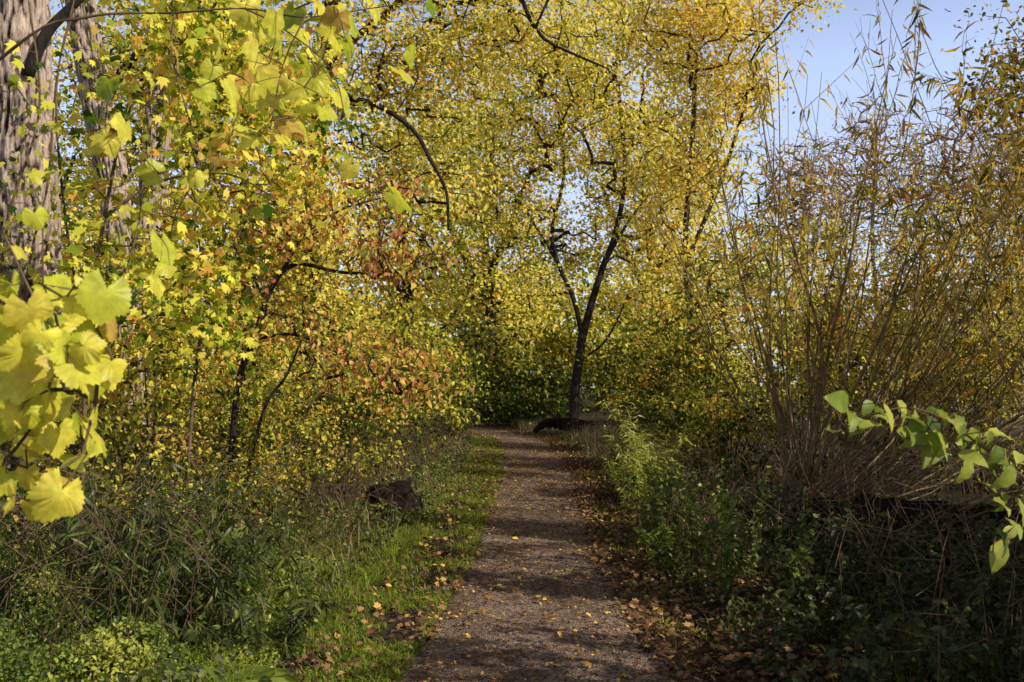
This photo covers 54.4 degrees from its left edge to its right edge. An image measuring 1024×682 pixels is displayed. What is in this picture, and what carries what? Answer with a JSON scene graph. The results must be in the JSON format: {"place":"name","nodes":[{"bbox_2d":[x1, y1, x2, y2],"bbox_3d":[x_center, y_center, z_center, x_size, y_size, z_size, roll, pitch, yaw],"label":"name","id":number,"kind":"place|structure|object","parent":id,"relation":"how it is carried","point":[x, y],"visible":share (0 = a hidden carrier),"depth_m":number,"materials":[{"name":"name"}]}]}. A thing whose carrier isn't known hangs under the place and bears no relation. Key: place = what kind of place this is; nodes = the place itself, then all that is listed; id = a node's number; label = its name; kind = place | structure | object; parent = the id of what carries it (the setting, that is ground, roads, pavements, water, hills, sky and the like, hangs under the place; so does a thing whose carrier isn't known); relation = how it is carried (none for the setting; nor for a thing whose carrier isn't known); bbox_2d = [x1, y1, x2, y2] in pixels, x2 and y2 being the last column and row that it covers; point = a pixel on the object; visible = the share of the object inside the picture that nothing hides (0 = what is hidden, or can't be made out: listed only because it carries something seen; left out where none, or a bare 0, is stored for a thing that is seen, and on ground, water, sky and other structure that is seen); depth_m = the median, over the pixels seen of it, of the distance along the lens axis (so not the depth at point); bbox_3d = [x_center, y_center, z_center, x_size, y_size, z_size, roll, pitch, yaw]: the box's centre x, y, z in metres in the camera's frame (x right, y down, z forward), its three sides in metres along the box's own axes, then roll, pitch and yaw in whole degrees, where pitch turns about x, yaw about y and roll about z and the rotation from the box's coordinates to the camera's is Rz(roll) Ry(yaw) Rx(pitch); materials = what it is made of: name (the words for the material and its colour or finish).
{"place":"outdoors","nodes":[
{"label":"outdoors","id":0,"kind":"place"},
{"bbox_2d":[0,388,1023,681],"bbox_3d":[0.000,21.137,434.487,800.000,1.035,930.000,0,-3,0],"label":"ground","id":1,"kind":"structure","parent":0,"point":[718,676],"depth_m":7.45,"materials":[{"name":"brown plant"}]},
{"bbox_2d":[0,0,83,561],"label":"tree","id":2,"kind":"object","parent":1,"relation":"on","point":[15,23],"visible":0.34,"depth_m":7.89,"materials":[{"name":"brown plant"}]},
{"bbox_2d":[0,0,97,455],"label":"climbing vine","id":3,"kind":"object","parent":2,"relation":"attached to","point":[18,63],"visible":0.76,"depth_m":7.47,"materials":[{"name":"yellow plant"}]},
{"bbox_2d":[0,168,131,522],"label":"grape vine","id":4,"kind":"object","parent":1,"relation":"on","point":[42,342],"visible":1,"depth_m":2.43,"materials":[{"name":"yellow plant"}]},
{"bbox_2d":[0,491,185,630],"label":"weed","id":5,"kind":"object","parent":1,"relation":"on","point":[30,542],"visible":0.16,"depth_m":5.96,"materials":[{"name":"green plant"}]},
{"bbox_2d":[49,0,139,273],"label":"tree","id":6,"kind":"object","parent":1,"relation":"on","point":[65,92],"visible":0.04,"depth_m":19.92,"materials":[{"name":"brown plant"}]},
{"bbox_2d":[0,386,226,584],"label":"shrub","id":7,"kind":"object","parent":1,"relation":"on","point":[115,471],"visible":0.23,"depth_m":6.94,"materials":[{"name":"yellow plant"}]},
{"bbox_2d":[5,471,232,630],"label":"weed","id":8,"kind":"object","parent":1,"relation":"on","point":[145,523],"visible":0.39,"depth_m":5.72,"materials":[{"name":"green plant"}]},
{"bbox_2d":[16,454,221,605],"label":"weed","id":9,"kind":"object","parent":1,"relation":"on","point":[138,488],"visible":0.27,"depth_m":5.72,"materials":[{"name":"green plant"}]},
{"bbox_2d":[60,185,210,518],"bbox_3d":[-4.543,0.279,9.482,3.072,3.599,3.196,0,-3,0],"label":"shrub","id":10,"kind":"object","parent":1,"relation":"on","point":[114,265],"visible":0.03,"depth_m":10.05,"materials":[{"name":"yellow plant"}]},
{"bbox_2d":[5,466,266,647],"bbox_3d":[-2.009,1.172,5.175,1.122,1.082,1.318,1,-3,-29],"label":"weed","id":11,"kind":"object","parent":1,"relation":"on","point":[159,583],"visible":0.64,"depth_m":5.12,"materials":[{"name":"green plant"}]},
{"bbox_2d":[50,0,238,342],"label":"tree","id":12,"kind":"object","parent":1,"relation":"on","point":[119,6],"visible":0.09,"depth_m":16.60,"materials":[{"name":"brown plant"}]},
{"bbox_2d":[58,169,259,490],"bbox_3d":[-5.120,-0.122,12.514,3.672,4.496,3.473,0,-3,0],"label":"shrub","id":13,"kind":"object","parent":1,"relation":"on","point":[67,204],"visible":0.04,"depth_m":12.43,"materials":[{"name":"yellow plant"}]},
{"bbox_2d":[0,514,318,681],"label":"ground cover","id":14,"kind":"object","parent":1,"relation":"on","point":[31,658],"visible":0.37,"depth_m":5.01,"materials":[{"name":"green plant"}]},
{"bbox_2d":[39,448,289,631],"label":"weed","id":15,"kind":"object","parent":1,"relation":"on","point":[89,501],"visible":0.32,"depth_m":5.86,"materials":[{"name":"green plant"}]},
{"bbox_2d":[58,489,290,638],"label":"weed","id":16,"kind":"object","parent":1,"relation":"on","point":[254,539],"visible":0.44,"depth_m":5.45,"materials":[{"name":"green plant"}]},
{"bbox_2d":[18,0,353,541],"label":"climbing vine","id":17,"kind":"object","parent":1,"relation":"on","point":[152,55],"visible":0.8,"depth_m":6.47,"materials":[{"name":"plant"}]},
{"bbox_2d":[77,482,297,624],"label":"weed","id":18,"kind":"object","parent":1,"relation":"on","point":[239,513],"visible":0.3,"depth_m":5.95,"materials":[{"name":"green plant"}]},
{"bbox_2d":[55,312,321,534],"bbox_3d":[-3.078,0.780,8.575,2.279,2.184,2.461,-1,-3,14],"label":"shrub","id":19,"kind":"object","parent":1,"relation":"on","point":[153,399],"visible":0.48,"depth_m":8.46,"materials":[{"name":"yellow plant"}]},
{"bbox_2d":[65,0,336,509],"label":"tree","id":20,"kind":"object","parent":1,"relation":"on","point":[82,28],"visible":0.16,"depth_m":11.00,"materials":[{"name":"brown plant"}]},
{"bbox_2d":[111,511,304,635],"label":"weed","id":21,"kind":"object","parent":1,"relation":"on","point":[240,569],"visible":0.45,"depth_m":5.53,"materials":[{"name":"green plant"}]},
{"bbox_2d":[0,0,435,299],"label":"grape vine","id":22,"kind":"object","parent":1,"relation":"on","point":[274,87],"visible":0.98,"depth_m":4.07,"materials":[{"name":"yellow plant"}]},
{"bbox_2d":[112,420,328,551],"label":"shrub","id":23,"kind":"object","parent":1,"relation":"on","point":[232,488],"visible":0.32,"depth_m":7.89,"materials":[{"name":"yellow plant"}]},
{"bbox_2d":[6,518,452,681],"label":"tall grass","id":24,"kind":"structure","parent":1,"relation":"on","point":[350,580],"depth_m":6.67,"materials":[{"name":"green plant"}]},
{"bbox_2d":[164,521,300,603],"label":"weed","id":25,"kind":"object","parent":1,"relation":"on","point":[277,555],"visible":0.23,"depth_m":6.03,"materials":[{"name":"green plant"}]},
{"bbox_2d":[156,533,316,618],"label":"weed","id":26,"kind":"object","parent":1,"relation":"on","point":[280,562],"visible":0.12,"depth_m":6.02,"materials":[{"name":"green plant"}]},
{"bbox_2d":[102,0,394,539],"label":"climbing vine","id":27,"kind":"object","parent":1,"relation":"on","point":[215,243],"visible":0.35,"depth_m":7.45,"materials":[{"name":"plant"}]},
{"bbox_2d":[152,162,356,477],"bbox_3d":[-4.442,-0.326,15.598,3.990,5.075,4.159,0,-3,0],"label":"shrub","id":28,"kind":"object","parent":1,"relation":"on","point":[272,273],"visible":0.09,"depth_m":15.33,"materials":[{"name":"yellow plant"}]},
{"bbox_2d":[118,2,390,454],"bbox_3d":[-5.153,-2.432,20.059,5.395,9.516,5.587,0,-3,0],"label":"tree","id":29,"kind":"object","parent":1,"relation":"on","point":[267,223],"visible":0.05,"depth_m":19.90,"materials":[{"name":"yellow plant"}]},
{"bbox_2d":[49,424,477,643],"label":"dry grass","id":30,"kind":"structure","parent":1,"relation":"on","point":[357,532],"depth_m":10.14,"materials":[{"name":"plant"}]},
{"bbox_2d":[176,407,354,535],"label":"shrub","id":31,"kind":"object","parent":1,"relation":"on","point":[295,467],"visible":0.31,"depth_m":9.20,"materials":[{"name":"yellow plant"}]},
{"bbox_2d":[184,579,348,666],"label":"weed","id":32,"kind":"object","parent":1,"relation":"on","point":[244,624],"visible":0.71,"depth_m":5.31,"materials":[{"name":"green plant"}]},
{"bbox_2d":[158,200,395,454],"bbox_3d":[-4.708,-0.199,20.088,4.725,5.316,4.685,0,-3,0],"label":"shrub","id":33,"kind":"object","parent":1,"relation":"on","point":[358,303],"visible":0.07,"depth_m":19.55,"materials":[{"name":"yellow plant"}]},
{"bbox_2d":[167,313,388,524],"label":"shrub","id":34,"kind":"object","parent":1,"relation":"on","point":[267,359],"visible":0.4,"depth_m":10.42,"materials":[{"name":"yellow plant"}]},
{"bbox_2d":[221,281,440,496],"bbox_3d":[-2.436,0.670,13.436,2.715,2.963,2.869,2,-3,-32],"label":"shrub","id":35,"kind":"object","parent":1,"relation":"on","point":[335,402],"visible":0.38,"depth_m":13.27,"materials":[{"name":"yellow plant"}]},
{"bbox_2d":[160,435,504,681],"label":"grass","id":36,"kind":"structure","parent":1,"relation":"on","point":[386,655],"depth_m":7.32,"materials":[{"name":"green plant"}]},
{"bbox_2d":[197,154,479,531],"bbox_3d":[-1.442,0.139,7.917,2.375,3.286,1.852,0,-3,0],"label":"dogwood shrub","id":37,"kind":"object","parent":1,"relation":"on","point":[379,269],"visible":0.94,"depth_m":7.89,"materials":[{"name":"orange plant"}]},
{"bbox_2d":[358,479,427,524],"bbox_3d":[-1.342,1.833,11.122,0.941,0.544,0.922,0,-3,0],"label":"rock","id":38,"kind":"object","parent":1,"relation":"on","point":[403,489],"visible":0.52,"depth_m":10.90,"materials":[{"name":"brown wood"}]},
{"bbox_2d":[319,300,483,472],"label":"shrub","id":39,"kind":"object","parent":1,"relation":"on","point":[424,409],"visible":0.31,"depth_m":16.88,"materials":[{"name":"yellow plant"}]},
{"bbox_2d":[286,74,517,371],"bbox_3d":[-3.157,-2.243,27.125,6.613,9.913,6.999,0,-3,0],"label":"tree","id":40,"kind":"object","parent":1,"relation":"on","point":[407,296],"visible":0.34,"depth_m":26.70,"materials":[{"name":"yellow plant"}]},
{"bbox_2d":[344,302,502,453],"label":"shrub","id":41,"kind":"object","parent":1,"relation":"on","point":[399,335],"visible":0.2,"depth_m":21.25,"materials":[{"name":"yellow plant"}]},
{"bbox_2d":[241,0,650,479],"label":"tree","id":42,"kind":"object","parent":1,"relation":"on","point":[444,58],"visible":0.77,"depth_m":15.29,"materials":[{"name":"yellow plant"}]},
{"bbox_2d":[363,4,607,412],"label":"tree","id":43,"kind":"object","parent":1,"relation":"on","point":[487,294],"visible":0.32,"depth_m":44.74,"materials":[{"name":"yellow plant"}]},
{"bbox_2d":[439,316,554,423],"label":"bush","id":44,"kind":"object","parent":1,"relation":"on","point":[498,368],"visible":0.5,"depth_m":40.30,"materials":[{"name":"green plant"}]},
{"bbox_2d":[0,416,1023,681],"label":"undergrowth","id":45,"kind":"object","parent":1,"relation":"on","point":[200,676],"visible":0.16,"depth_m":6.44,"materials":[{"name":"green plant"}]},
{"bbox_2d":[0,404,1023,681],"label":"dead canes","id":46,"kind":"object","parent":1,"relation":"on","point":[764,566],"visible":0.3,"depth_m":6.23,"materials":[{"name":"brown plant"}]},
{"bbox_2d":[0,394,1023,681],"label":"dead twigs","id":47,"kind":"object","parent":1,"relation":"on","point":[936,530],"visible":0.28,"depth_m":6.64,"materials":[{"name":"brown plant"}]},
{"bbox_2d":[422,243,612,374],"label":"bush","id":48,"kind":"object","parent":1,"relation":"on","point":[531,330],"visible":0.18,"depth_m":51.12,"materials":[{"name":"yellow plant"}]},
{"bbox_2d":[473,381,588,427],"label":"bush","id":49,"kind":"object","parent":1,"relation":"on","point":[524,408],"visible":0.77,"depth_m":36.49,"materials":[{"name":"green plant"}]},
{"bbox_2d":[470,343,607,421],"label":"bush","id":50,"kind":"object","parent":1,"relation":"on","point":[551,383],"visible":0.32,"depth_m":41.13,"materials":[{"name":"green plant"}]},
{"bbox_2d":[65,207,1017,401],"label":"wood","id":51,"kind":"object","parent":1,"relation":"on","point":[600,304],"visible":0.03,"depth_m":72.36,"materials":[{"name":"yellow plant"}]},
{"bbox_2d":[429,0,746,418],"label":"tree","id":52,"kind":"object","parent":1,"relation":"on","point":[584,76],"visible":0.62,"depth_m":33.86,"materials":[{"name":"yellow plant"}]},
{"bbox_2d":[516,299,675,410],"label":"bush","id":53,"kind":"object","parent":1,"relation":"on","point":[592,336],"visible":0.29,"depth_m":50.86,"materials":[{"name":"yellow plant"}]},
{"bbox_2d":[575,305,680,433],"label":"bush","id":54,"kind":"object","parent":1,"relation":"on","point":[611,352],"visible":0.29,"depth_m":30.05,"materials":[{"name":"yellow plant"}]},
{"bbox_2d":[591,326,673,431],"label":"shrub","id":55,"kind":"object","parent":1,"relation":"on","point":[641,348],"visible":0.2,"depth_m":28.26,"materials":[{"name":"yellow plant"}]},
{"bbox_2d":[596,399,672,496],"bbox_3d":[1.623,1.412,12.532,0.887,1.359,1.146,-2,-3,36],"label":"goldenrod","id":56,"kind":"object","parent":1,"relation":"on","point":[633,439],"visible":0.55,"depth_m":12.52,"materials":[{"name":"green plant"}]},
{"bbox_2d":[600,430,692,511],"bbox_3d":[1.540,1.560,11.747,1.047,1.008,0.739,1,-3,-17],"label":"goldenrod","id":57,"kind":"object","parent":1,"relation":"on","point":[640,469],"visible":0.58,"depth_m":11.68,"materials":[{"name":"green plant"}]},
{"bbox_2d":[632,514,698,575],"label":"weed","id":58,"kind":"object","parent":1,"relation":"on","point":[668,562],"visible":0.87,"depth_m":7.96,"materials":[{"name":"green plant"}]},
{"bbox_2d":[558,78,775,399],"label":"tree","id":59,"kind":"object","parent":1,"relation":"on","point":[607,310],"visible":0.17,"depth_m":45.51,"materials":[{"name":"yellow plant"}]},
{"bbox_2d":[599,321,735,448],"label":"shrub","id":60,"kind":"object","parent":1,"relation":"on","point":[626,397],"visible":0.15,"depth_m":22.36,"materials":[{"name":"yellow plant"}]},
{"bbox_2d":[607,277,749,422],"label":"bush","id":61,"kind":"object","parent":1,"relation":"on","point":[663,317],"visible":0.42,"depth_m":18.88,"materials":[{"name":"yellow plant"}]},
{"bbox_2d":[511,416,864,567],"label":"dry grass","id":62,"kind":"structure","parent":1,"relation":"on","point":[587,435],"depth_m":15.10,"materials":[{"name":"plant"}]},
{"bbox_2d":[619,314,759,469],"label":"shrub","id":63,"kind":"object","parent":1,"relation":"on","point":[667,371],"visible":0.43,"depth_m":17.27,"materials":[{"name":"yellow plant"}]},
{"bbox_2d":[660,458,726,567],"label":"weed","id":64,"kind":"object","parent":1,"relation":"on","point":[690,503],"visible":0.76,"depth_m":8.15,"materials":[{"name":"green plant"}]},
{"bbox_2d":[581,0,856,351],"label":"tree","id":65,"kind":"object","parent":1,"relation":"on","point":[704,12],"visible":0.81,"depth_m":23.68,"materials":[{"name":"yellow plant"}]},
{"bbox_2d":[695,489,748,604],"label":"weed","id":66,"kind":"object","parent":1,"relation":"on","point":[727,513],"visible":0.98,"depth_m":6.87,"materials":[{"name":"green plant"}]},
{"bbox_2d":[638,368,808,492],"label":"shrub","id":67,"kind":"object","parent":1,"relation":"on","point":[730,416],"visible":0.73,"depth_m":13.29,"materials":[{"name":"green plant"}]},
{"bbox_2d":[656,231,804,455],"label":"bush","id":68,"kind":"object","parent":1,"relation":"on","point":[711,280],"visible":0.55,"depth_m":16.87,"materials":[{"name":"yellow plant"}]},
{"bbox_2d":[702,466,772,585],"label":"weed","id":69,"kind":"object","parent":1,"relation":"on","point":[752,560],"visible":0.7,"depth_m":7.42,"materials":[{"name":"green plant"}]},
{"bbox_2d":[683,191,842,448],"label":"bush","id":70,"kind":"object","parent":1,"relation":"on","point":[780,288],"visible":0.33,"depth_m":21.79,"materials":[{"name":"yellow plant"}]},
{"bbox_2d":[519,429,1014,681],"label":"grass","id":71,"kind":"structure","parent":1,"relation":"on","point":[856,646],"depth_m":6.45,"materials":[{"name":"green plant"}]},
{"bbox_2d":[722,457,812,570],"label":"weed","id":72,"kind":"object","parent":1,"relation":"on","point":[735,476],"visible":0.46,"depth_m":7.87,"materials":[{"name":"green plant"}]},
{"bbox_2d":[771,513,821,612],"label":"weed","id":73,"kind":"object","parent":1,"relation":"on","point":[798,579],"visible":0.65,"depth_m":6.28,"materials":[{"name":"green plant"}]},
{"bbox_2d":[755,484,851,595],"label":"weed","id":74,"kind":"object","parent":1,"relation":"on","point":[769,543],"visible":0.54,"depth_m":6.87,"materials":[{"name":"green plant"}]},
{"bbox_2d":[739,126,875,428],"bbox_3d":[8.842,-1.918,30.110,4.098,9.223,4.107,0,-3,0],"label":"bare tree","id":75,"kind":"object","parent":1,"relation":"on","point":[804,193],"visible":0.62,"depth_m":29.91,"materials":[{"name":"plant"}]},
{"bbox_2d":[745,589,871,656],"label":"weed","id":76,"kind":"object","parent":1,"relation":"on","point":[837,639],"visible":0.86,"depth_m":5.55,"materials":[{"name":"green plant"}]},
{"bbox_2d":[596,0,1023,561],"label":"willow","id":77,"kind":"object","parent":1,"relation":"on","point":[820,379],"visible":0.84,"depth_m":8.87,"materials":[{"name":"brown plant"}]},
{"bbox_2d":[759,574,861,635],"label":"weed","id":78,"kind":"object","parent":1,"relation":"on","point":[812,598],"visible":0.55,"depth_m":5.88,"materials":[{"name":"green plant"}]},
{"bbox_2d":[757,207,927,439],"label":"bush","id":79,"kind":"object","parent":1,"relation":"on","point":[818,309],"visible":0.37,"depth_m":23.58,"materials":[{"name":"yellow plant"}]},
{"bbox_2d":[779,548,933,627],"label":"weed","id":80,"kind":"object","parent":1,"relation":"on","point":[889,593],"visible":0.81,"depth_m":5.87,"materials":[{"name":"green plant"}]},
{"bbox_2d":[809,543,926,604],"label":"weed","id":81,"kind":"object","parent":1,"relation":"on","point":[852,562],"visible":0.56,"depth_m":6.43,"materials":[{"name":"green plant"}]},
{"bbox_2d":[757,306,982,498],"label":"shrub","id":82,"kind":"object","parent":1,"relation":"on","point":[851,381],"visible":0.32,"depth_m":11.96,"materials":[{"name":"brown plant"}]},
{"bbox_2d":[818,622,924,681],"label":"weed","id":83,"kind":"object","parent":1,"relation":"on","point":[867,672],"visible":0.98,"depth_m":4.75,"materials":[{"name":"green plant"}]},
{"bbox_2d":[815,509,933,593],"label":"weed","id":84,"kind":"object","parent":1,"relation":"on","point":[881,532],"visible":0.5,"depth_m":6.62,"materials":[{"name":"green plant"}]},
{"bbox_2d":[809,86,946,420],"bbox_3d":[12.401,-2.925,34.212,4.387,11.679,4.276,2,-3,-34],"label":"bare tree","id":85,"kind":"object","parent":1,"relation":"on","point":[872,163],"visible":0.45,"depth_m":34.12,"materials":[{"name":"plant"}]},
{"bbox_2d":[743,159,1023,491],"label":"willow","id":86,"kind":"object","parent":1,"relation":"on","point":[880,291],"visible":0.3,"depth_m":12.88,"materials":[{"name":"brown plant"}]},
{"bbox_2d":[771,494,1023,571],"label":"fallen log","id":87,"kind":"object","parent":1,"relation":"on","point":[884,504],"visible":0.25,"depth_m":8.15,"materials":[{"name":"brown wood"}]},
{"bbox_2d":[772,132,1023,504],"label":"willow","id":88,"kind":"object","parent":1,"relation":"on","point":[885,203],"visible":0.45,"depth_m":11.48,"materials":[{"name":"brown plant"}]},
{"bbox_2d":[831,594,986,675],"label":"weed","id":89,"kind":"object","parent":1,"relation":"on","point":[891,633],"visible":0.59,"depth_m":4.91,"materials":[{"name":"green plant"}]},
{"bbox_2d":[804,0,1023,411],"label":"willow","id":90,"kind":"object","parent":1,"relation":"on","point":[982,179],"visible":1,"depth_m":6.76,"materials":[{"name":"brown plant"}]},
{"bbox_2d":[842,193,1023,428],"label":"bush","id":91,"kind":"object","parent":1,"relation":"on","point":[905,249],"visible":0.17,"depth_m":23.82,"materials":[{"name":"yellow plant"}]},
{"bbox_2d":[852,277,1023,498],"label":"shrub","id":92,"kind":"object","parent":1,"relation":"on","point":[981,400],"visible":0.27,"depth_m":12.84,"materials":[{"name":"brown plant"}]},
{"bbox_2d":[879,92,1016,418],"bbox_3d":[13.296,-2.403,30.161,4.148,10.063,4.238,-2,-3,36],"label":"bare tree","id":93,"kind":"object","parent":1,"relation":"on","point":[945,138],"visible":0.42,"depth_m":29.99,"materials":[{"name":"plant"}]},
{"bbox_2d":[896,514,1023,604],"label":"weed","id":94,"kind":"object","parent":1,"relation":"on","point":[959,559],"visible":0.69,"depth_m":6.36,"materials":[{"name":"green plant"}]},
{"bbox_2d":[908,562,1023,640],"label":"weed","id":95,"kind":"object","parent":1,"relation":"on","point":[976,614],"visible":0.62,"depth_m":5.37,"materials":[{"name":"green plant"}]},
{"bbox_2d":[912,598,1023,681],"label":"weed","id":96,"kind":"object","parent":1,"relation":"on","point":[987,666],"visible":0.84,"depth_m":4.66,"materials":[{"name":"green plant"}]},
{"bbox_2d":[928,0,1023,281],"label":"tree","id":97,"kind":"object","parent":1,"relation":"on","point":[1017,87],"visible":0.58,"depth_m":13.30,"materials":[{"name":"yellow plant"}]},
{"bbox_2d":[940,183,1023,423],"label":"bush","id":98,"kind":"object","parent":1,"relation":"on","point":[1003,279],"visible":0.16,"depth_m":22.23,"materials":[{"name":"yellow plant"}]},
{"bbox_2d":[49,0,1023,387],"label":"sky","id":99,"kind":"structure","parent":0,"point":[832,53],"materials":[{"name":"blue"}]},
{"bbox_2d":[371,420,707,681],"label":"path","id":100,"kind":"structure","parent":0,"point":[482,636],"depth_m":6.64,"materials":[{"name":"brown gravel"}]},
{"bbox_2d":[823,390,1023,573],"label":"leafy spray","id":101,"kind":"object","parent":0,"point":[933,443],"visible":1,"depth_m":3.16,"materials":[{"name":"green plant"}]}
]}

